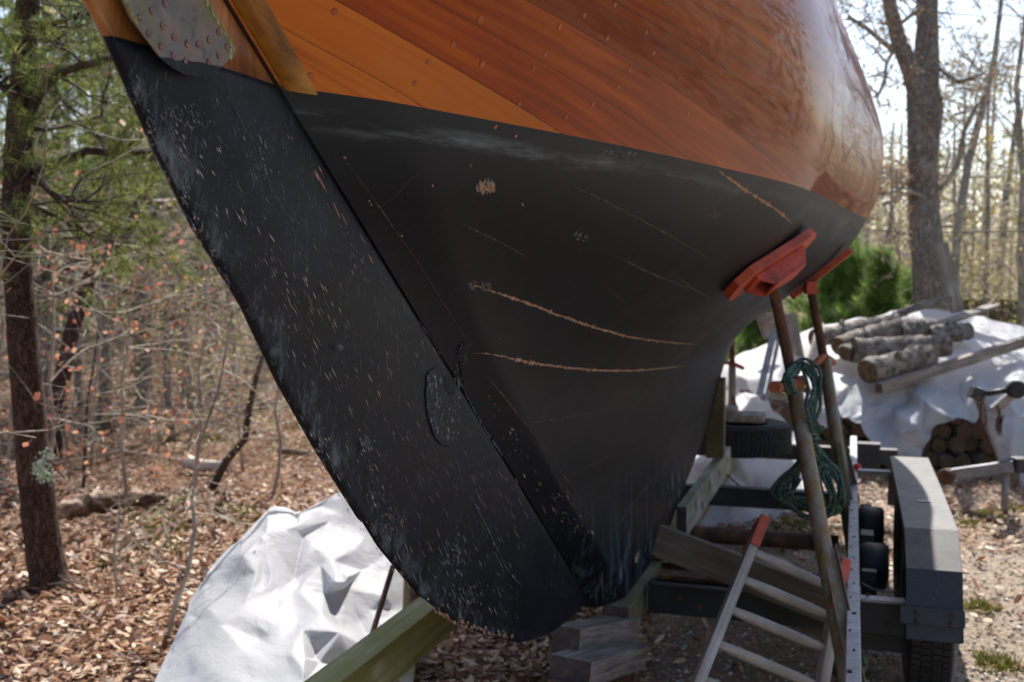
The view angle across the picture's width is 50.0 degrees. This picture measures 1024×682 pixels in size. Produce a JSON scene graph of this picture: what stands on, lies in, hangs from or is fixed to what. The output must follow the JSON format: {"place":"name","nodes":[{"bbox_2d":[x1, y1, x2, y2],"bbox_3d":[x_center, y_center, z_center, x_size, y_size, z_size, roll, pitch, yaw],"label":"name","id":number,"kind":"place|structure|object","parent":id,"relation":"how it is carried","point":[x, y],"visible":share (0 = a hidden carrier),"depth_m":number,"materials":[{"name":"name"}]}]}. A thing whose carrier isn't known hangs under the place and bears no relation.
{"place":"outdoors","nodes":[
{"label":"outdoors","id":0,"kind":"place"},
{"bbox_2d":[304,597,454,681],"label":"bunk beam","id":1,"kind":"structure","parent":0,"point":[398,645],"depth_m":3.53,"materials":[{"name":"wood"}]},
{"bbox_2d":[0,286,1023,681],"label":"ground","id":2,"kind":"structure","parent":0,"point":[678,640],"depth_m":6.39,"materials":[{"name":"soil"}]},
{"bbox_2d":[0,96,135,487],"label":"maple sapling","id":3,"kind":"object","parent":2,"relation":"on","point":[8,456],"visible":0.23,"depth_m":8.53,"materials":[{"name":"brown plant"}]},
{"bbox_2d":[0,0,149,329],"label":"pine tree","id":4,"kind":"object","parent":2,"relation":"on","point":[55,140],"visible":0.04,"depth_m":14.93,"materials":[{"name":"green plant"}]},
{"bbox_2d":[0,0,167,298],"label":"pine tree","id":5,"kind":"object","parent":2,"relation":"on","point":[93,156],"visible":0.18,"depth_m":10.98,"materials":[{"name":"green plant"}]},
{"bbox_2d":[1,488,167,531],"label":"fallen log","id":6,"kind":"object","parent":2,"relation":"on","point":[76,505],"visible":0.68,"depth_m":7.65,"materials":[{"name":"brown wood"}]},
{"bbox_2d":[0,0,176,472],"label":"pine tree","id":7,"kind":"object","parent":2,"relation":"on","point":[69,337],"visible":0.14,"depth_m":9.48,"materials":[{"name":"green plant"}]},
{"bbox_2d":[47,331,142,489],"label":"sapling","id":8,"kind":"object","parent":2,"relation":"on","point":[85,437],"visible":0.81,"depth_m":8.54,"materials":[{"name":"brown plant"}]},
{"bbox_2d":[0,18,191,419],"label":"pine tree","id":9,"kind":"object","parent":2,"relation":"on","point":[77,374],"visible":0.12,"depth_m":12.99,"materials":[{"name":"green plant"}]},
{"bbox_2d":[0,17,192,435],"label":"pine tree","id":10,"kind":"object","parent":2,"relation":"on","point":[107,425],"visible":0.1,"depth_m":11.48,"materials":[{"name":"green plant"}]},
{"bbox_2d":[0,0,207,594],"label":"pine tree","id":11,"kind":"object","parent":2,"relation":"on","point":[45,561],"visible":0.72,"depth_m":5.70,"materials":[{"name":"green plant"}]},
{"bbox_2d":[0,8,208,484],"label":"maple sapling","id":12,"kind":"object","parent":2,"relation":"on","point":[82,251],"visible":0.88,"depth_m":4.96,"materials":[{"name":"brown plant"}]},
{"bbox_2d":[0,120,219,537],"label":"maple sapling","id":13,"kind":"object","parent":2,"relation":"on","point":[50,378],"visible":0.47,"depth_m":6.62,"materials":[{"name":"brown plant"}]},
{"bbox_2d":[0,4,224,423],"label":"oak tree","id":14,"kind":"object","parent":2,"relation":"on","point":[47,346],"visible":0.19,"depth_m":12.46,"materials":[{"name":"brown plant"}]},
{"bbox_2d":[47,474,178,600],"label":"sapling","id":15,"kind":"object","parent":2,"relation":"on","point":[115,559],"visible":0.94,"depth_m":5.57,"materials":[{"name":"brown plant"}]},
{"bbox_2d":[0,147,228,512],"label":"maple sapling","id":16,"kind":"object","parent":2,"relation":"on","point":[121,381],"visible":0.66,"depth_m":7.60,"materials":[{"name":"brown plant"}]},
{"bbox_2d":[0,148,230,467],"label":"maple sapling","id":17,"kind":"object","parent":2,"relation":"on","point":[96,383],"visible":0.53,"depth_m":9.48,"materials":[{"name":"brown plant"}]},
{"bbox_2d":[0,0,234,413],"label":"oak tree","id":18,"kind":"object","parent":2,"relation":"on","point":[139,400],"visible":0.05,"depth_m":13.46,"materials":[{"name":"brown plant"}]},
{"bbox_2d":[32,0,202,412],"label":"pine tree","id":19,"kind":"object","parent":2,"relation":"on","point":[185,348],"visible":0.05,"depth_m":13.46,"materials":[{"name":"plant"}]},
{"bbox_2d":[38,46,213,391],"bbox_3d":[-4.819,-3.586,16.199,4.821,8.896,4.136,1,3,10],"label":"pine tree","id":20,"kind":"object","parent":2,"relation":"on","point":[150,353],"visible":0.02,"depth_m":16.02,"materials":[{"name":"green plant"}]},
{"bbox_2d":[37,44,244,442],"bbox_3d":[-3.677,-1.228,11.194,2.171,4.670,2.531,0,3,-1],"label":"pine tree","id":21,"kind":"object","parent":2,"relation":"on","point":[164,382],"visible":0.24,"depth_m":11.01,"materials":[{"name":"green plant"}]},
{"bbox_2d":[84,94,252,384],"bbox_3d":[-4.894,-2.745,16.844,3.649,7.112,3.454,-2,4,-33],"label":"pine tree","id":22,"kind":"object","parent":2,"relation":"on","point":[206,364],"visible":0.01,"depth_m":16.99,"materials":[{"name":"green plant"}]},
{"bbox_2d":[55,191,292,471],"bbox_3d":[-2.375,-0.033,9.355,1.869,2.362,2.740,2,4,35],"label":"maple sapling","id":23,"kind":"object","parent":2,"relation":"on","point":[239,430],"visible":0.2,"depth_m":9.50,"materials":[{"name":"brown plant"}]},
{"bbox_2d":[96,146,252,450],"bbox_3d":[-3.188,-0.449,10.621,1.660,3.052,2.349,-2,4,-33],"label":"maple sapling","id":24,"kind":"object","parent":2,"relation":"on","point":[197,404],"visible":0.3,"depth_m":10.54,"materials":[{"name":"brown plant"}]},
{"bbox_2d":[113,121,240,397],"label":"pine tree","id":25,"kind":"object","parent":2,"relation":"on","point":[233,348],"visible":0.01,"depth_m":14.98,"materials":[{"name":"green plant"}]},
{"bbox_2d":[84,278,296,640],"bbox_3d":[-1.417,0.544,4.914,0.856,1.759,0.677,0,3,0],"label":"sapling","id":26,"kind":"object","parent":2,"relation":"on","point":[186,573],"visible":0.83,"depth_m":5.00,"materials":[{"name":"brown plant"}]},
{"bbox_2d":[95,209,303,499],"bbox_3d":[-1.670,0.036,8.199,2.237,2.361,2.068,3,4,39],"label":"maple sapling","id":27,"kind":"object","parent":2,"relation":"on","point":[277,427],"visible":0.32,"depth_m":8.04,"materials":[{"name":"brown plant"}]},
{"bbox_2d":[107,199,303,485],"bbox_3d":[-2.424,-0.189,8.778,1.769,2.778,1.874,1,4,24],"label":"sapling","id":28,"kind":"object","parent":2,"relation":"on","point":[199,396],"visible":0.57,"depth_m":8.83,"materials":[{"name":"brown plant"}]},
{"bbox_2d":[181,454,231,472],"bbox_3d":[-2.612,1.048,9.387,0.449,0.135,0.146,1,3,20],"label":"cut log","id":29,"kind":"object","parent":2,"relation":"on","point":[209,466],"visible":0.62,"depth_m":9.34,"materials":[{"name":"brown wood"}]},
{"bbox_2d":[177,355,288,490],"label":"sapling","id":30,"kind":"object","parent":2,"relation":"on","point":[222,468],"visible":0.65,"depth_m":8.53,"materials":[{"name":"brown plant"}]},
{"bbox_2d":[155,492,402,681],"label":"tarpaulin","id":31,"kind":"object","parent":2,"relation":"on","point":[282,594],"visible":0.81,"depth_m":4.62,"materials":[{"name":"plastic"}]},
{"bbox_2d":[370,565,394,632],"bbox_3d":[-0.512,1.035,4.291,0.018,0.018,0.362,1,48,16],"label":"stake","id":32,"kind":"object","parent":31,"relation":"on","point":[382,600],"visible":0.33,"depth_m":4.30,"materials":[{"name":"metal"}]},
{"bbox_2d":[402,579,419,678],"bbox_3d":[-0.421,1.229,4.553,0.072,0.632,0.123,1,3,17],"label":"post","id":33,"kind":"object","parent":2,"relation":"on","point":[409,596],"depth_m":4.53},
{"bbox_2d":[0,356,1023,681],"bbox_3d":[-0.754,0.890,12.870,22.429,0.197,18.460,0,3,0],"label":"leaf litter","id":34,"kind":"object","parent":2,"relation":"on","point":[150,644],"visible":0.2,"depth_m":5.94,"materials":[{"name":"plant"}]},
{"bbox_2d":[143,492,197,527],"bbox_3d":[-2.441,1.187,7.792,0.088,0.044,1.095,0,3,2],"label":"fallen branch","id":35,"kind":"object","parent":34,"relation":"on","point":[170,503],"visible":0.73,"depth_m":7.79,"materials":[{"name":"brown plant"}]},
{"bbox_2d":[0,156,1023,478],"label":"undergrowth","id":36,"kind":"object","parent":2,"relation":"on","point":[156,388],"visible":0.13,"depth_m":12.25,"materials":[{"name":"brown plant"}]},
{"bbox_2d":[0,4,1023,352],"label":"woods","id":37,"kind":"object","parent":2,"relation":"on","point":[1008,178],"visible":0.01,"depth_m":27.20,"materials":[{"name":"brown plant"}]},
{"bbox_2d":[87,422,1023,681],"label":"fallen leaves","id":38,"kind":"object","parent":2,"relation":"on","point":[982,606],"visible":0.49,"depth_m":6.89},
{"bbox_2d":[415,467,1023,681],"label":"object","id":39,"kind":"structure","parent":2,"relation":"on","point":[871,675],"depth_m":5.01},
{"bbox_2d":[724,340,744,410],"bbox_3d":[1.748,0.371,8.718,0.371,1.514,1.138,1,3,11],"label":"jack stand","id":40,"kind":"object","parent":2,"relation":"on","point":[731,363],"visible":0.28,"depth_m":8.61,"materials":[{"name":"metal"}]},
{"bbox_2d":[676,388,803,527],"bbox_3d":[1.700,0.820,7.996,1.010,0.785,1.943,1,3,9],"label":"tarpaulin","id":41,"kind":"object","parent":2,"relation":"on","point":[758,472],"visible":0.28,"depth_m":7.87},
{"bbox_2d":[547,436,964,681],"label":"boat trailer","id":42,"kind":"object","parent":2,"relation":"on","point":[917,620],"visible":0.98,"depth_m":4.39,"materials":[{"name":"metal"}]},
{"bbox_2d":[551,673,633,681],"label":"support block","id":43,"kind":"object","parent":42,"relation":"on","point":[628,678],"depth_m":3.89,"materials":[{"name":"wood"}]},
{"bbox_2d":[549,639,646,681],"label":"support block","id":44,"kind":"object","parent":43,"relation":"on","point":[610,660],"depth_m":3.76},
{"bbox_2d":[550,615,640,653],"bbox_3d":[0.317,1.091,4.059,0.112,0.112,0.503,2,-6,32],"label":"support block","id":45,"kind":"object","parent":44,"relation":"on","point":[579,635],"depth_m":3.95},
{"bbox_2d":[602,458,734,617],"bbox_3d":[0.980,0.970,6.086,0.105,0.118,3.920,1,3,17],"label":"keel timber","id":46,"kind":"object","parent":42,"relation":"on","point":[634,602],"visible":0.29,"depth_m":4.45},
{"bbox_2d":[82,0,882,642],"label":"sailboat","id":47,"kind":"object","parent":46,"relation":"on","point":[480,266],"visible":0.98,"depth_m":2.55,"materials":[{"name":"paint"}]},
{"bbox_2d":[657,569,726,584],"bbox_3d":[0.945,0.973,4.450,0.700,0.019,0.100,1,3,17],"label":"plank","id":48,"kind":"object","parent":42,"relation":"on","point":[679,575],"visible":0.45,"depth_m":4.49,"materials":[{"name":"wood"}]},
{"bbox_2d":[677,446,730,533],"bbox_3d":[1.067,0.796,6.007,0.054,0.150,1.503,1,6,19],"label":"painted board","id":49,"kind":"object","parent":42,"relation":"on","point":[696,500],"visible":0.83,"depth_m":5.76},
{"bbox_2d":[706,377,725,458],"bbox_3d":[1.174,0.440,6.320,0.100,0.460,0.100,1,3,17],"label":"keel post","id":50,"kind":"object","parent":49,"relation":"on","point":[715,437],"visible":0.71,"depth_m":6.27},
{"bbox_2d":[652,524,825,621],"bbox_3d":[0.912,0.911,4.309,0.743,0.130,0.035,18,10,23],"label":"plank","id":51,"kind":"object","parent":42,"relation":"on","point":[698,555],"visible":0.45,"depth_m":4.33,"materials":[{"name":"wood"}]},
{"bbox_2d":[698,417,791,458],"bbox_3d":[1.504,0.631,7.277,0.684,0.208,0.684,1,3,17],"label":"spare tyre","id":52,"kind":"object","parent":42,"relation":"on","point":[769,437],"visible":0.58,"depth_m":6.97,"materials":[{"name":"rubber"}]},
{"bbox_2d":[726,405,765,422],"bbox_3d":[1.432,0.478,7.239,0.460,0.086,0.240,1,3,17],"label":"pad block","id":53,"kind":"object","parent":52,"relation":"on","point":[733,414],"depth_m":7.12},
{"bbox_2d":[789,247,859,557],"bbox_3d":[1.682,0.315,5.570,0.395,1.594,0.754,0,3,0],"label":"jack stand","id":54,"kind":"object","parent":42,"relation":"on","point":[840,452],"visible":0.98,"depth_m":5.71,"materials":[{"name":"orange paint"}]},
{"bbox_2d":[726,306,803,396],"bbox_3d":[3.273,-0.091,14.650,2.132,1.904,2.154,0,3,0],"label":"pine bush","id":55,"kind":"object","parent":2,"relation":"on","point":[749,336],"visible":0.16,"depth_m":14.25,"materials":[{"name":"green plant"}]},
{"bbox_2d":[691,514,851,681],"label":"ladder","id":56,"kind":"object","parent":2,"relation":"on","point":[729,609],"visible":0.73,"depth_m":3.81,"materials":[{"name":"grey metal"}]},
{"bbox_2d":[723,228,865,681],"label":"jack stand","id":57,"kind":"object","parent":2,"relation":"on","point":[772,273],"visible":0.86,"depth_m":4.08,"materials":[{"name":"orange paint"}]},
{"bbox_2d":[769,357,867,674],"bbox_3d":[1.132,0.574,3.898,0.261,0.982,0.845,0,3,0],"label":"rope","id":58,"kind":"object","parent":57,"relation":"hanging from","point":[828,468],"visible":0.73,"depth_m":4.18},
{"bbox_2d":[588,466,1023,681],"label":"gravel","id":59,"kind":"structure","parent":2,"relation":"on","point":[1010,635],"depth_m":5.07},
{"bbox_2d":[758,231,866,332],"bbox_3d":[4.077,-0.348,14.053,1.967,2.678,2.366,0,3,0],"label":"pine bush","id":60,"kind":"object","parent":2,"relation":"on","point":[827,282],"visible":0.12,"depth_m":13.81,"materials":[{"name":"green plant"}]},
{"bbox_2d":[809,239,873,328],"bbox_3d":[4.275,-0.185,13.704,1.744,2.342,1.679,0,3,0],"label":"pine bush","id":61,"kind":"object","parent":2,"relation":"on","point":[851,272],"visible":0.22,"depth_m":13.51,"materials":[{"name":"green plant"}]},
{"bbox_2d":[783,160,946,308],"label":"bare tree","id":62,"kind":"object","parent":2,"relation":"on","point":[880,213],"visible":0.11,"depth_m":23.92,"materials":[{"name":"grey plant"}]},
{"bbox_2d":[828,241,912,323],"bbox_3d":[4.295,-0.068,12.944,1.780,2.290,1.624,-2,4,-32],"label":"pine bush","id":63,"kind":"object","parent":2,"relation":"on","point":[883,297],"visible":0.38,"depth_m":12.89,"materials":[{"name":"green plant"}]},
{"bbox_2d":[721,309,1023,486],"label":"tarpaulin","id":64,"kind":"object","parent":2,"relation":"on","point":[905,420],"visible":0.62,"depth_m":9.44,"materials":[{"name":"plastic"}]},
{"bbox_2d":[756,311,790,400],"bbox_3d":[2.130,0.126,9.097,0.167,0.741,0.469,3,4,42],"label":"metal trestle","id":65,"kind":"object","parent":64,"relation":"on","point":[767,320],"visible":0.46,"depth_m":9.05,"materials":[{"name":"metal"}]},
{"bbox_2d":[788,313,803,356],"bbox_3d":[2.655,0.026,10.318,0.130,0.592,0.040,-7,-16,0],"label":"board","id":66,"kind":"object","parent":64,"relation":"on","point":[795,339],"visible":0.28,"depth_m":10.32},
{"bbox_2d":[837,343,852,360],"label":"log","id":67,"kind":"object","parent":64,"relation":"on","point":[845,352],"visible":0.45,"depth_m":9.76,"materials":[{"name":"wood"}]},
{"bbox_2d":[830,318,913,354],"bbox_3d":[3.353,-0.043,10.226,0.906,0.212,0.220,-13,49,-26],"label":"log","id":68,"kind":"object","parent":64,"relation":"on","point":[891,328],"visible":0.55,"depth_m":10.16,"materials":[{"name":"grey wood"}]},
{"bbox_2d":[808,313,900,345],"bbox_3d":[3.247,-0.090,10.358,1.051,0.244,0.225,-10,47,-28],"label":"log","id":69,"kind":"object","parent":68,"relation":"on","point":[842,327],"visible":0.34,"depth_m":10.24,"materials":[{"name":"grey wood"}]},
{"bbox_2d":[899,318,939,335],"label":"log","id":70,"kind":"object","parent":68,"relation":"on","point":[920,326],"visible":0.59,"depth_m":10.35,"materials":[{"name":"grey wood"}]},
{"bbox_2d":[857,344,938,383],"bbox_3d":[3.355,0.168,9.523,0.761,0.298,0.284,-11,48,-24],"label":"log","id":71,"kind":"object","parent":64,"relation":"on","point":[876,369],"visible":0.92,"depth_m":9.41,"materials":[{"name":"grey wood"}]},
{"bbox_2d":[848,333,952,362],"bbox_3d":[3.477,0.065,9.879,0.970,0.245,0.278,-3,48,-12],"label":"log","id":72,"kind":"object","parent":64,"relation":"on","point":[941,344],"visible":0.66,"depth_m":9.77,"materials":[{"name":"grey wood"}]},
{"bbox_2d":[892,296,951,317],"bbox_3d":[4.182,-0.333,11.314,0.782,0.097,0.136,-17,51,-14],"label":"log","id":73,"kind":"object","parent":64,"relation":"on","point":[922,305],"visible":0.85,"depth_m":11.31,"materials":[{"name":"grey wood"}]},
{"bbox_2d":[874,336,1023,393],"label":"beam","id":74,"kind":"structure","parent":64,"relation":"on","point":[934,370],"depth_m":9.54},
{"bbox_2d":[935,242,963,312],"bbox_3d":[4.747,-0.634,11.883,0.140,0.881,0.032,-10,-10,1],"label":"leaning board","id":75,"kind":"object","parent":64,"relation":"on","point":[948,273],"visible":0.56,"depth_m":11.88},
{"bbox_2d":[928,320,974,341],"bbox_3d":[4.159,-0.075,10.454,0.448,0.201,0.249,-5,48,-13],"label":"log","id":76,"kind":"object","parent":64,"relation":"on","point":[954,331],"visible":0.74,"depth_m":10.40,"materials":[{"name":"grey wood"}]},
{"bbox_2d":[939,304,1000,324],"bbox_3d":[4.421,-0.227,10.905,1.022,0.030,0.160,-16,9,-22],"label":"board","id":77,"kind":"object","parent":64,"relation":"on","point":[972,312],"visible":0.56,"depth_m":10.93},
{"bbox_2d":[785,0,1023,324],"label":"oak tree","id":78,"kind":"object","parent":2,"relation":"on","point":[967,176],"visible":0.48,"depth_m":14.37,"materials":[{"name":"grey plant"}]},
{"bbox_2d":[897,266,912,306],"bbox_3d":[5.777,-0.186,16.096,1.914,1.980,1.805,0,3,0],"label":"pine bush","id":79,"kind":"object","parent":2,"relation":"on","point":[908,296],"visible":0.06,"depth_m":15.84,"materials":[{"name":"green plant"}]},
{"bbox_2d":[835,0,1023,310],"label":"oak tree","id":80,"kind":"object","parent":2,"relation":"on","point":[921,69],"visible":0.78,"depth_m":12.22,"materials":[{"name":"grey plant"}]},
{"bbox_2d":[861,81,1001,273],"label":"bare tree","id":81,"kind":"object","parent":2,"relation":"on","point":[908,244],"visible":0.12,"depth_m":27.93,"materials":[{"name":"grey plant"}]},
{"bbox_2d":[863,115,1006,298],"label":"bare tree","id":82,"kind":"object","parent":2,"relation":"on","point":[892,143],"visible":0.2,"depth_m":20.86,"materials":[{"name":"grey plant"}]},
{"bbox_2d":[868,102,1010,292],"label":"bare tree","id":83,"kind":"object","parent":2,"relation":"on","point":[907,195],"visible":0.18,"depth_m":22.84,"materials":[{"name":"grey plant"}]},
{"bbox_2d":[865,0,1023,326],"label":"oak tree","id":84,"kind":"object","parent":2,"relation":"on","point":[1019,125],"visible":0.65,"depth_m":14.86,"materials":[{"name":"grey plant"}]},
{"bbox_2d":[934,452,955,468],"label":"firewood log","id":85,"kind":"object","parent":2,"relation":"on","point":[946,460],"visible":0.47,"depth_m":9.43,"materials":[{"name":"brown wood"}]},
{"bbox_2d":[929,436,946,453],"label":"firewood log","id":86,"kind":"object","parent":85,"relation":"on","point":[938,445],"visible":0.45,"depth_m":9.50,"materials":[{"name":"brown wood"}]},
{"bbox_2d":[936,423,950,438],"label":"firewood log","id":87,"kind":"object","parent":86,"relation":"on","point":[944,431],"visible":0.38,"depth_m":9.52,"materials":[{"name":"brown wood"}]},
{"bbox_2d":[883,63,1009,278],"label":"bare tree","id":88,"kind":"object","parent":2,"relation":"on","point":[943,170],"visible":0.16,"depth_m":25.75,"materials":[{"name":"grey plant"}]},
{"bbox_2d":[891,96,1016,298],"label":"bare tree","id":89,"kind":"object","parent":2,"relation":"on","point":[954,193],"visible":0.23,"depth_m":17.72,"materials":[{"name":"grey plant"}]},
{"bbox_2d":[894,52,1017,298],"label":"bare tree","id":90,"kind":"object","parent":2,"relation":"on","point":[963,159],"visible":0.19,"depth_m":26.60,"materials":[{"name":"grey plant"}]},
{"bbox_2d":[945,451,971,467],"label":"firewood log","id":91,"kind":"object","parent":2,"relation":"on","point":[963,460],"visible":0.4,"depth_m":9.46,"materials":[{"name":"brown wood"}]},
{"bbox_2d":[940,435,966,453],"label":"firewood log","id":92,"kind":"object","parent":91,"relation":"on","point":[957,444],"visible":0.59,"depth_m":9.43,"materials":[{"name":"brown wood"}]},
{"bbox_2d":[946,421,973,439],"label":"firewood log","id":93,"kind":"object","parent":92,"relation":"on","point":[964,430],"visible":0.52,"depth_m":9.47,"materials":[{"name":"brown wood"}]},
{"bbox_2d":[897,17,1023,317],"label":"oak tree","id":94,"kind":"object","parent":2,"relation":"on","point":[985,276],"visible":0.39,"depth_m":15.90,"materials":[{"name":"grey plant"}]},
{"bbox_2d":[963,450,992,464],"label":"firewood log","id":95,"kind":"object","parent":2,"relation":"on","point":[977,457],"visible":0.39,"depth_m":9.46,"materials":[{"name":"brown wood"}]},
{"bbox_2d":[939,156,1017,298],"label":"bare tree","id":96,"kind":"object","parent":2,"relation":"on","point":[973,239],"visible":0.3,"depth_m":21.96,"materials":[{"name":"grey plant"}]},
{"bbox_2d":[938,380,1023,515],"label":"trailer tongue","id":97,"kind":"object","parent":2,"relation":"on","point":[1007,463],"visible":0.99,"depth_m":7.59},
{"bbox_2d":[951,145,1018,315],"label":"bare tree","id":98,"kind":"object","parent":2,"relation":"on","point":[1001,236],"visible":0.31,"depth_m":20.14,"materials":[{"name":"grey plant"}]},
{"bbox_2d":[949,37,1023,298],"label":"bare tree","id":99,"kind":"object","parent":2,"relation":"on","point":[991,132],"visible":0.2,"depth_m":29.75,"materials":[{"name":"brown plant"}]},
{"bbox_2d":[976,450,998,461],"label":"firewood log","id":100,"kind":"object","parent":2,"relation":"on","point":[994,458],"visible":0.1,"depth_m":9.51,"materials":[{"name":"brown wood"}]},
{"bbox_2d":[976,436,994,454],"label":"firewood log","id":101,"kind":"object","parent":100,"relation":"on","point":[981,446],"visible":0.37,"depth_m":9.45,"materials":[{"name":"brown wood"}]},
{"bbox_2d":[962,299,1017,324],"bbox_3d":[8.096,0.029,16.553,3.018,1.355,0.082,0,3,0],"label":"wooden fence","id":102,"kind":"object","parent":2,"relation":"on","point":[1001,313],"visible":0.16,"depth_m":16.49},
{"bbox_2d":[961,134,1019,298],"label":"bare tree","id":103,"kind":"object","parent":2,"relation":"on","point":[1003,155],"visible":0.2,"depth_m":24.81,"materials":[{"name":"brown plant"}]},
{"bbox_2d":[0,0,1023,284],"label":"sky","id":104,"kind":"structure","parent":0,"point":[966,19],"materials":[{"name":"white"}]},
{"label":"split log","id":105,"kind":"object","parent":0,"visible":0},
{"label":"split log","id":106,"kind":"object","parent":105,"relation":"on","visible":0},
{"bbox_2d":[739,390,789,408],"bbox_3d":[2.268,0.514,9.651,0.566,0.157,0.148,12,-41,-1],"label":"split log","id":107,"kind":"object","parent":106,"relation":"on","point":[775,400],"visible":0.3,"depth_m":9.59,"materials":[{"name":"grey wood"}]},
{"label":"firewood log","id":108,"kind":"object","parent":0,"visible":0},
{"bbox_2d":[861,436,870,441],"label":"firewood log","id":109,"kind":"object","parent":108,"relation":"on","point":[865,439],"visible":0.06,"depth_m":9.53,"materials":[{"name":"brown wood"}]},
{"bbox_2d":[849,423,865,437],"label":"firewood log","id":110,"kind":"object","parent":109,"relation":"on","point":[855,429],"visible":0.47,"depth_m":9.43,"materials":[{"name":"brown wood"}]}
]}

